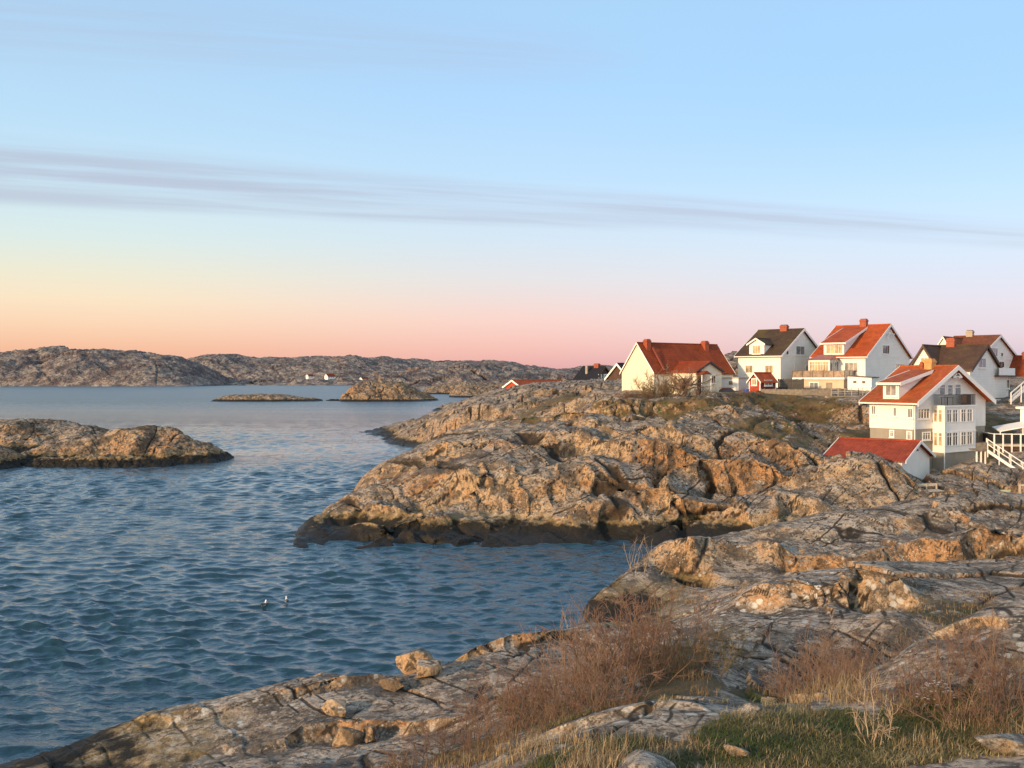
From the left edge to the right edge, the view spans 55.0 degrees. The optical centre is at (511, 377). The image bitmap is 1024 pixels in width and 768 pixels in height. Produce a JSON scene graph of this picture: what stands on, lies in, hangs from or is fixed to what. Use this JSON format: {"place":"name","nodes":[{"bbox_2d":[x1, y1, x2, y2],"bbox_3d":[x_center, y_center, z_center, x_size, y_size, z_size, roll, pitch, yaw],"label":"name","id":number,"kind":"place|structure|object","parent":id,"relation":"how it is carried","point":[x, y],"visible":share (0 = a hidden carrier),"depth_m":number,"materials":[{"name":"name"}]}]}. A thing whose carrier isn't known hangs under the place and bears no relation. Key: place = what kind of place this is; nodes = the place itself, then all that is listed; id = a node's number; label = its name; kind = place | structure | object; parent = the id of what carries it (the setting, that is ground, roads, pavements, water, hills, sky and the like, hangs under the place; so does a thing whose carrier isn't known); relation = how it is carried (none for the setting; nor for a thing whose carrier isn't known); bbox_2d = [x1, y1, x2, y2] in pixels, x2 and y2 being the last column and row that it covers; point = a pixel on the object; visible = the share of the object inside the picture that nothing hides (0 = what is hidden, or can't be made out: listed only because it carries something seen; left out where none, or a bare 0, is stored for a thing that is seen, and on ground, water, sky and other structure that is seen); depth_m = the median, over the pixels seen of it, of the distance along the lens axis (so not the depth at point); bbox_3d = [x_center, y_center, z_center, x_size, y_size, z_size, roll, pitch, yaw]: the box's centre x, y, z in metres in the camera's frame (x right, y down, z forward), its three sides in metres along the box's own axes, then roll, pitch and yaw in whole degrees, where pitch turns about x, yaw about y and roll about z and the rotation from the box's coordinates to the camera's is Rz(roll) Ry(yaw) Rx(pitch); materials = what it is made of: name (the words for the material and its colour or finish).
{"place":"outdoors","nodes":[
{"label":"outdoors","id":0,"kind":"place"},
{"bbox_2d":[0,445,29,468],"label":"island","id":1,"kind":"structure","parent":0,"point":[10,458],"depth_m":132.95,"materials":[{"name":"stone"}]},
{"bbox_2d":[0,418,108,452],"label":"island","id":2,"kind":"structure","parent":0,"point":[21,435],"depth_m":163.50,"materials":[{"name":"stone"}]},
{"bbox_2d":[23,453,177,467],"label":"skerry","id":3,"kind":"structure","parent":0,"point":[91,460],"depth_m":132.98,"materials":[{"name":"stone"}]},
{"bbox_2d":[0,345,234,385],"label":"hills","id":4,"kind":"structure","parent":0,"point":[60,365],"depth_m":1473.43,"materials":[{"name":"grey stone"}]},
{"bbox_2d":[21,425,233,463],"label":"island","id":5,"kind":"structure","parent":0,"point":[176,445],"depth_m":141.00,"materials":[{"name":"stone"}]},
{"bbox_2d":[212,393,322,401],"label":"skerry","id":6,"kind":"structure","parent":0,"point":[260,397],"depth_m":503.94,"materials":[{"name":"stone"}]},
{"bbox_2d":[226,377,373,384],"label":"hills","id":7,"kind":"structure","parent":0,"point":[313,381],"depth_m":1600.24,"materials":[{"name":"grey stone"}]},
{"bbox_2d":[188,354,428,380],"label":"hills","id":8,"kind":"structure","parent":0,"point":[238,367],"depth_m":1985.97,"materials":[{"name":"grey stone"}]},
{"bbox_2d":[0,385,656,763],"bbox_3d":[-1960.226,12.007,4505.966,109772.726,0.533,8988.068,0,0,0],"label":"water","id":9,"kind":"structure","parent":0,"point":[127,594],"depth_m":60.42,"materials":[{"name":"blue liquid"}]},
{"bbox_2d":[339,379,437,401],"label":"island","id":10,"kind":"structure","parent":0,"point":[380,390],"depth_m":510.18,"materials":[{"name":"stone"}]},
{"bbox_2d":[422,382,460,393],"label":"island","id":11,"kind":"structure","parent":0,"point":[446,388],"depth_m":738.95,"materials":[{"name":"stone"}]},
{"bbox_2d":[368,363,578,389],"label":"hills","id":12,"kind":"structure","parent":0,"point":[421,378],"depth_m":1061.58,"materials":[{"name":"grey stone"}]},
{"bbox_2d":[449,380,505,397],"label":"island","id":13,"kind":"structure","parent":0,"point":[467,389],"depth_m":622.50,"materials":[{"name":"stone"}]},
{"bbox_2d":[395,358,613,373],"bbox_3d":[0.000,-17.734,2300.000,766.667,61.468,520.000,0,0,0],"label":"hills","id":14,"kind":"structure","parent":0,"point":[516,366],"depth_m":2272.31,"materials":[{"name":"grey stone"}]},
{"bbox_2d":[0,351,1023,767],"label":"terrain","id":15,"kind":"structure","parent":0,"point":[704,491],"depth_m":54.22,"materials":[{"name":"stone"}]},
{"bbox_2d":[321,699,345,716],"bbox_3d":[-5.297,9.950,29.510,1.198,0.617,0.579,0,0,31],"label":"boulder","id":16,"kind":"object","parent":15,"relation":"on","point":[333,707],"visible":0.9,"depth_m":29.32,"materials":[{"name":"stone"}]},
{"bbox_2d":[332,726,364,747],"bbox_3d":[-4.541,9.996,27.276,0.885,0.687,0.612,0,0,-3],"label":"boulder","id":17,"kind":"object","parent":15,"relation":"on","point":[345,736],"visible":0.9,"depth_m":27.09,"materials":[{"name":"stone"}]},
{"bbox_2d":[363,726,375,742],"bbox_3d":[-3.974,9.957,27.471,0.374,0.489,0.584,0,0,-2],"label":"boulder","id":18,"kind":"object","parent":15,"relation":"on","point":[369,733],"visible":0.99,"depth_m":27.29,"materials":[{"name":"stone"}]},
{"bbox_2d":[379,678,403,691],"bbox_3d":[-3.834,9.850,31.553,0.959,0.459,0.460,0,0,40],"label":"boulder","id":19,"kind":"object","parent":15,"relation":"on","point":[392,684],"visible":1,"depth_m":31.34,"materials":[{"name":"stone"}]},
{"bbox_2d":[375,730,437,767],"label":"bare shrub","id":20,"kind":"object","parent":15,"relation":"on","point":[404,759],"visible":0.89,"depth_m":23.19,"materials":[{"name":"brown plant"}]},
{"bbox_2d":[395,648,433,674],"bbox_3d":[-3.322,9.974,34.290,1.196,1.103,1.177,0,0,36],"label":"boulder","id":21,"kind":"object","parent":15,"relation":"on","point":[406,663],"visible":0.73,"depth_m":33.89,"materials":[{"name":"stone"}]},
{"bbox_2d":[417,659,441,677],"bbox_3d":[-2.737,9.638,32.608,0.847,0.620,1.110,0,0,-5],"label":"boulder","id":22,"kind":"object","parent":15,"relation":"on","point":[426,668],"visible":1,"depth_m":32.19,"materials":[{"name":"stone"}]},
{"bbox_2d":[399,708,481,759],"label":"bare shrub","id":23,"kind":"object","parent":15,"relation":"on","point":[427,734],"visible":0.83,"depth_m":24.10,"materials":[{"name":"brown plant"}]},
{"bbox_2d":[422,678,515,750],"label":"bare shrub","id":24,"kind":"object","parent":15,"relation":"on","point":[469,720],"visible":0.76,"depth_m":24.60,"materials":[{"name":"brown plant"}]},
{"bbox_2d":[447,711,525,757],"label":"bare shrub","id":25,"kind":"object","parent":15,"relation":"on","point":[469,745],"visible":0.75,"depth_m":22.13,"materials":[{"name":"brown plant"}]},
{"bbox_2d":[444,655,566,738],"bbox_3d":[-0.135,7.817,24.130,3.202,2.019,2.554,0,0,0],"label":"bare shrub","id":26,"kind":"object","parent":15,"relation":"on","point":[508,700],"visible":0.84,"depth_m":24.01,"materials":[{"name":"brown plant"}]},
{"bbox_2d":[471,658,552,712],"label":"bare shrub","id":27,"kind":"object","parent":15,"relation":"on","point":[521,687],"visible":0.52,"depth_m":26.87,"materials":[{"name":"brown plant"}]},
{"bbox_2d":[476,689,567,745],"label":"bare shrub","id":28,"kind":"object","parent":15,"relation":"on","point":[520,731],"visible":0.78,"depth_m":21.70,"materials":[{"name":"brown plant"}]},
{"bbox_2d":[502,379,562,388],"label":"boathouse","id":29,"kind":"object","parent":15,"relation":"on","point":[510,383],"visible":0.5,"depth_m":262.25,"materials":[{"name":"red tile"}]},
{"bbox_2d":[473,650,595,727],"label":"bare shrub","id":30,"kind":"object","parent":15,"relation":"on","point":[533,679],"visible":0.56,"depth_m":24.36,"materials":[{"name":"brown plant"}]},
{"bbox_2d":[519,624,609,690],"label":"bare shrub","id":31,"kind":"object","parent":15,"relation":"on","point":[541,658],"visible":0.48,"depth_m":28.46,"materials":[{"name":"brown plant"}]},
{"bbox_2d":[522,666,624,725],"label":"bare shrub","id":32,"kind":"object","parent":15,"relation":"on","point":[567,699],"visible":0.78,"depth_m":22.57,"materials":[{"name":"brown plant"}]},
{"bbox_2d":[512,603,663,717],"bbox_3d":[1.757,7.237,24.962,3.629,2.870,4.551,0,0,-2],"label":"bare shrub","id":33,"kind":"object","parent":15,"relation":"on","point":[565,652],"visible":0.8,"depth_m":25.27,"materials":[{"name":"brown plant"}]},
{"bbox_2d":[573,363,609,379],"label":"house","id":34,"kind":"structure","parent":15,"relation":"on","point":[596,371],"depth_m":223.06,"materials":[{"name":"black paint"}]},
{"bbox_2d":[534,592,668,671],"bbox_3d":[2.982,7.815,30.144,4.045,2.551,3.226,0,0,40],"label":"bare shrub","id":35,"kind":"object","parent":15,"relation":"on","point":[607,634],"visible":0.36,"depth_m":29.85,"materials":[{"name":"brown plant"}]},
{"bbox_2d":[552,653,661,711],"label":"bare shrub","id":36,"kind":"object","parent":15,"relation":"on","point":[630,697],"visible":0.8,"depth_m":22.90,"materials":[{"name":"brown plant"}]},
{"bbox_2d":[604,363,624,380],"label":"house","id":37,"kind":"structure","parent":15,"relation":"on","point":[613,373],"depth_m":193.01,"materials":[{"name":"black tile"}]},
{"bbox_2d":[619,388,652,398],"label":"bare bush","id":38,"kind":"object","parent":15,"relation":"on","point":[636,396],"visible":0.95,"depth_m":127.18,"materials":[{"name":"brown plant"}]},
{"bbox_2d":[566,596,719,698],"bbox_3d":[3.233,7.208,26.125,3.768,2.824,4.011,0,0,-3],"label":"bare shrub","id":39,"kind":"object","parent":15,"relation":"on","point":[619,661],"visible":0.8,"depth_m":26.11,"materials":[{"name":"brown plant"}]},
{"bbox_2d":[617,749,675,767],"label":"boulder","id":40,"kind":"object","parent":15,"relation":"on","point":[637,758],"visible":0.99,"depth_m":15.30,"materials":[{"name":"grey stone"}]},
{"bbox_2d":[623,537,669,574],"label":"bare shrub","id":41,"kind":"object","parent":15,"relation":"on","point":[647,555],"visible":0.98,"depth_m":53.07,"materials":[{"name":"brown plant"}]},
{"bbox_2d":[569,577,731,687],"bbox_3d":[4.024,6.883,26.896,4.166,3.295,5.225,0,0,38],"label":"bare shrub","id":42,"kind":"object","parent":15,"relation":"on","point":[635,661],"visible":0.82,"depth_m":26.59,"materials":[{"name":"brown plant"}]},
{"bbox_2d":[631,372,678,398],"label":"bare bush","id":43,"kind":"object","parent":15,"relation":"on","point":[643,390],"visible":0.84,"depth_m":129.03,"materials":[{"name":"brown plant"}]},
{"bbox_2d":[591,590,727,662],"bbox_3d":[4.625,7.528,29.778,3.249,2.435,3.457,0,0,-30],"label":"bare shrub","id":44,"kind":"object","parent":15,"relation":"on","point":[696,624],"visible":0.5,"depth_m":29.73,"materials":[{"name":"brown plant"}]},
{"bbox_2d":[639,368,691,397],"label":"bare bush","id":45,"kind":"object","parent":15,"relation":"on","point":[682,382],"visible":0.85,"depth_m":128.37,"materials":[{"name":"brown plant"}]},
{"bbox_2d":[619,339,735,395],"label":"house","id":46,"kind":"structure","parent":15,"relation":"on","point":[649,355],"depth_m":136.86,"materials":[{"name":"red tile"}]},
{"bbox_2d":[628,614,749,679],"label":"bare shrub","id":47,"kind":"object","parent":15,"relation":"on","point":[696,656],"visible":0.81,"depth_m":26.76,"materials":[{"name":"brown plant"}]},
{"bbox_2d":[662,366,722,396],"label":"bush","id":48,"kind":"object","parent":15,"relation":"on","point":[686,387],"visible":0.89,"depth_m":128.54,"materials":[{"name":"brown plant"}]},
{"bbox_2d":[369,552,1023,767],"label":"rusty grass","id":49,"kind":"structure","parent":15,"relation":"on","point":[469,762],"depth_m":26.05,"materials":[{"name":"plant"}]},
{"bbox_2d":[682,616,763,669],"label":"bare shrub","id":50,"kind":"object","parent":15,"relation":"on","point":[742,648],"visible":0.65,"depth_m":29.13,"materials":[{"name":"brown plant"}]},
{"bbox_2d":[722,377,749,390],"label":"garage","id":51,"kind":"structure","parent":15,"relation":"on","point":[737,383],"depth_m":136.80,"materials":[{"name":"white paint"}]},
{"bbox_2d":[723,744,749,756],"bbox_3d":[3.726,6.174,16.223,0.288,0.245,0.504,0,0,-40],"label":"boulder","id":52,"kind":"object","parent":15,"relation":"on","point":[737,751],"visible":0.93,"depth_m":16.12,"materials":[{"name":"grey stone"}]},
{"bbox_2d":[736,703,760,713],"bbox_3d":[4.543,6.441,19.007,0.358,0.278,0.508,0,0,-39],"label":"boulder","id":53,"kind":"object","parent":15,"relation":"on","point":[749,706],"visible":0.62,"depth_m":18.95,"materials":[{"name":"grey stone"}]},
{"bbox_2d":[746,372,778,391],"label":"shed","id":54,"kind":"structure","parent":15,"relation":"on","point":[756,381],"depth_m":133.94,"materials":[{"name":"red wood"}]},
{"bbox_2d":[734,325,817,387],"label":"house","id":55,"kind":"structure","parent":15,"relation":"on","point":[783,351],"depth_m":145.28,"materials":[{"name":"wood"}]},
{"bbox_2d":[751,345,760,354],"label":"window","id":56,"kind":"structure","parent":55,"relation":"in","point":[756,349],"depth_m":144.51,"materials":[{"name":"glass"}]},
{"bbox_2d":[796,345,805,355],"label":"window","id":57,"kind":"structure","parent":55,"relation":"in","point":[800,350],"depth_m":146.61,"materials":[{"name":"glass"}]},
{"bbox_2d":[778,378,803,389],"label":"wooden fence","id":58,"kind":"object","parent":15,"relation":"on","point":[782,384],"visible":0.73,"depth_m":136.75,"materials":[{"name":"grey wood"}]},
{"bbox_2d":[767,650,815,697],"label":"bare shrub","id":59,"kind":"object","parent":15,"relation":"on","point":[778,689],"visible":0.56,"depth_m":24.17,"materials":[{"name":"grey plant"}]},
{"bbox_2d":[761,389,830,395],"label":"wooden fence","id":60,"kind":"object","parent":15,"relation":"on","point":[802,392],"visible":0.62,"depth_m":130.06,"materials":[{"name":"brown wood"}]},
{"bbox_2d":[756,652,841,702],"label":"bare shrub","id":61,"kind":"object","parent":15,"relation":"on","point":[782,688],"visible":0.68,"depth_m":21.56,"materials":[{"name":"brown plant"}]},
{"bbox_2d":[804,410,837,419],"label":"bare bush","id":62,"kind":"object","parent":15,"relation":"on","point":[825,413],"visible":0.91,"depth_m":117.83,"materials":[{"name":"brown plant"}]},
{"bbox_2d":[757,611,886,691],"bbox_3d":[8.279,7.781,27.075,3.400,2.444,4.264,0,0,35],"label":"bare shrub","id":63,"kind":"object","parent":15,"relation":"on","point":[817,659],"visible":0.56,"depth_m":27.32,"materials":[{"name":"brown plant"}]},
{"bbox_2d":[783,643,865,691],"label":"bare shrub","id":64,"kind":"object","parent":15,"relation":"on","point":[825,667],"visible":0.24,"depth_m":23.72,"materials":[{"name":"brown plant"}]},
{"bbox_2d":[813,644,873,690],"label":"bare shrub","id":65,"kind":"object","parent":15,"relation":"on","point":[831,670],"visible":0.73,"depth_m":21.24,"materials":[{"name":"brown plant"}]},
{"bbox_2d":[792,319,913,388],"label":"house","id":66,"kind":"structure","parent":15,"relation":"on","point":[863,348],"depth_m":140.95,"materials":[{"name":"white tile"}]},
{"bbox_2d":[809,361,828,369],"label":"window","id":67,"kind":"structure","parent":66,"relation":"in","point":[813,365],"depth_m":139.38,"materials":[{"name":"glass"}]},
{"bbox_2d":[825,344,842,354],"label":"window","id":68,"kind":"structure","parent":66,"relation":"in","point":[831,349],"depth_m":140.92,"materials":[{"name":"glass"}]},
{"bbox_2d":[830,361,838,370],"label":"window","id":69,"kind":"structure","parent":66,"relation":"in","point":[834,365],"depth_m":139.38,"materials":[{"name":"glass"}]},
{"bbox_2d":[844,362,857,372],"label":"window","id":70,"kind":"structure","parent":66,"relation":"in","point":[848,366],"depth_m":139.31,"materials":[{"name":"glass"}]},
{"bbox_2d":[794,615,916,681],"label":"bare shrub","id":71,"kind":"object","parent":15,"relation":"on","point":[871,661],"visible":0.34,"depth_m":27.50,"materials":[{"name":"brown plant"}]},
{"bbox_2d":[815,640,899,679],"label":"bare shrub","id":72,"kind":"object","parent":15,"relation":"on","point":[856,660],"visible":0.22,"depth_m":24.36,"materials":[{"name":"brown plant"}]},
{"bbox_2d":[846,375,878,390],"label":"outhouse","id":73,"kind":"structure","parent":15,"relation":"on","point":[863,382],"depth_m":134.02,"materials":[{"name":"white paint"}]},
{"bbox_2d":[845,670,903,748],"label":"bare shrub","id":74,"kind":"object","parent":15,"relation":"on","point":[884,727],"visible":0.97,"depth_m":16.59,"materials":[{"name":"brown plant"}]},
{"bbox_2d":[823,437,935,478],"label":"boathouse","id":75,"kind":"object","parent":15,"relation":"on","point":[911,457],"visible":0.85,"depth_m":87.51,"materials":[{"name":"tile"}]},
{"bbox_2d":[851,643,985,714],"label":"bare shrub","id":76,"kind":"object","parent":15,"relation":"on","point":[905,691],"visible":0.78,"depth_m":18.68,"materials":[{"name":"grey plant"}]},
{"bbox_2d":[880,658,959,699],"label":"bare shrub","id":77,"kind":"object","parent":15,"relation":"on","point":[911,683],"visible":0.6,"depth_m":19.09,"materials":[{"name":"brown plant"}]},
{"bbox_2d":[859,358,995,470],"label":"house","id":78,"kind":"structure","parent":15,"relation":"on","point":[903,401],"depth_m":94.12,"materials":[{"name":"white wood"}]},
{"bbox_2d":[884,385,896,396],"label":"window","id":79,"kind":"structure","parent":78,"relation":"in","point":[890,390],"depth_m":93.83,"materials":[{"name":"white glass"}]},
{"bbox_2d":[917,408,930,419],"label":"window","id":80,"kind":"structure","parent":78,"relation":"in","point":[922,413],"depth_m":92.87,"materials":[{"name":"white glass"}]},
{"bbox_2d":[946,409,951,422],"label":"window","id":81,"kind":"structure","parent":78,"relation":"in","point":[949,411],"depth_m":93.03,"materials":[{"name":"white glass"}]},
{"bbox_2d":[952,432,957,445],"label":"window","id":82,"kind":"structure","parent":78,"relation":"in","point":[954,434],"depth_m":93.63,"materials":[{"name":"white paint"}]},
{"bbox_2d":[954,384,961,395],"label":"window","id":83,"kind":"structure","parent":78,"relation":"in","point":[957,387],"depth_m":96.38,"materials":[{"name":"white paint"}]},
{"bbox_2d":[967,431,972,444],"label":"window","id":84,"kind":"structure","parent":78,"relation":"in","point":[969,433],"depth_m":95.19,"materials":[{"name":"white paint"}]},
{"bbox_2d":[916,483,943,493],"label":"timber platform","id":85,"kind":"structure","parent":15,"relation":"on","point":[936,490],"depth_m":79.19,"materials":[{"name":"grey wood"}]},
{"bbox_2d":[898,654,966,709],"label":"bare shrub","id":86,"kind":"object","parent":15,"relation":"on","point":[928,682],"visible":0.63,"depth_m":18.33,"materials":[{"name":"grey plant"}]},
{"bbox_2d":[915,680,954,704],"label":"flowering plant","id":87,"kind":"object","parent":15,"relation":"on","point":[928,691],"visible":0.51,"depth_m":18.26,"materials":[{"name":"plant"}]},
{"bbox_2d":[869,645,1002,726],"bbox_3d":[7.434,5.474,17.357,2.241,1.688,0.994,0,0,39],"label":"bare shrub","id":88,"kind":"object","parent":15,"relation":"on","point":[949,702],"visible":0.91,"depth_m":17.17,"materials":[{"name":"brown plant"}]},
{"bbox_2d":[909,627,992,683],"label":"bare shrub","id":89,"kind":"object","parent":15,"relation":"on","point":[951,654],"visible":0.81,"depth_m":19.18,"materials":[{"name":"brown plant"}]},
{"bbox_2d":[909,338,1015,406],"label":"house","id":90,"kind":"structure","parent":15,"relation":"on","point":[980,364],"depth_m":116.50,"materials":[{"name":"white wood"}]},
{"bbox_2d":[923,665,1023,742],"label":"bare shrub","id":91,"kind":"object","parent":15,"relation":"on","point":[973,711],"visible":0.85,"depth_m":16.66,"materials":[{"name":"brown plant"}]},
{"bbox_2d":[938,615,1010,662],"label":"bare shrub","id":92,"kind":"object","parent":15,"relation":"on","point":[964,647],"visible":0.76,"depth_m":19.62,"materials":[{"name":"brown plant"}]},
{"bbox_2d":[937,330,1016,367],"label":"house","id":93,"kind":"structure","parent":15,"relation":"on","point":[1002,349],"depth_m":158.72,"materials":[{"name":"white tile"}]},
{"bbox_2d":[969,442,986,463],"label":"landing","id":94,"kind":"object","parent":15,"relation":"on","point":[980,447],"visible":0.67,"depth_m":91.29,"materials":[{"name":"grey wood"}]},
{"bbox_2d":[946,632,1023,715],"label":"bare shrub","id":95,"kind":"object","parent":15,"relation":"on","point":[1006,681],"visible":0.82,"depth_m":17.37,"materials":[{"name":"brown plant"}]},
{"bbox_2d":[954,606,1020,702],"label":"bare shrub","id":96,"kind":"object","parent":15,"relation":"on","point":[995,639],"visible":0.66,"depth_m":18.11,"materials":[{"name":"brown plant"}]},
{"bbox_2d":[974,733,1023,754],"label":"boulder","id":97,"kind":"object","parent":15,"relation":"on","point":[1005,742],"visible":0.88,"depth_m":15.20,"materials":[{"name":"grey stone"}]},
{"bbox_2d":[983,432,1023,452],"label":"terrace","id":98,"kind":"structure","parent":15,"relation":"on","point":[1011,442],"depth_m":95.81,"materials":[{"name":"white wood"}]},
{"bbox_2d":[992,421,1023,434],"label":"canopy","id":99,"kind":"object","parent":98,"relation":"on","point":[1007,427],"visible":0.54,"depth_m":98.78,"materials":[{"name":"white paint"}]},
{"bbox_2d":[986,438,1023,468],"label":"staircase","id":100,"kind":"structure","parent":15,"relation":"on","point":[1002,460],"depth_m":90.08,"materials":[{"name":"white paint"}]},
{"bbox_2d":[1009,352,1023,376],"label":"house","id":101,"kind":"structure","parent":15,"relation":"on","point":[1017,363],"depth_m":161.80,"materials":[{"name":"red tile"}]},
{"bbox_2d":[1009,382,1023,403],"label":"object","id":102,"kind":"structure","parent":15,"relation":"on","point":[1016,394],"depth_m":118.78,"materials":[{"name":"white paint"}]},
{"bbox_2d":[1016,406,1023,433],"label":"terrace house","id":103,"kind":"structure","parent":15,"relation":"on","point":[1021,408],"depth_m":99.93,"materials":[{"name":"white paint"}]},
{"bbox_2d":[0,0,1023,368],"label":"sky","id":104,"kind":"structure","parent":0,"point":[557,184],"materials":[{"name":"blue"}]},
{"bbox_2d":[478,650,1023,767],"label":"dry grass","id":105,"kind":"structure","parent":0,"point":[617,755],"depth_m":17.35,"materials":[{"name":"plant"}]},
{"bbox_2d":[520,665,1023,767],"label":"short grass","id":106,"kind":"structure","parent":0,"point":[792,712],"depth_m":16.73,"materials":[{"name":"green plant"}]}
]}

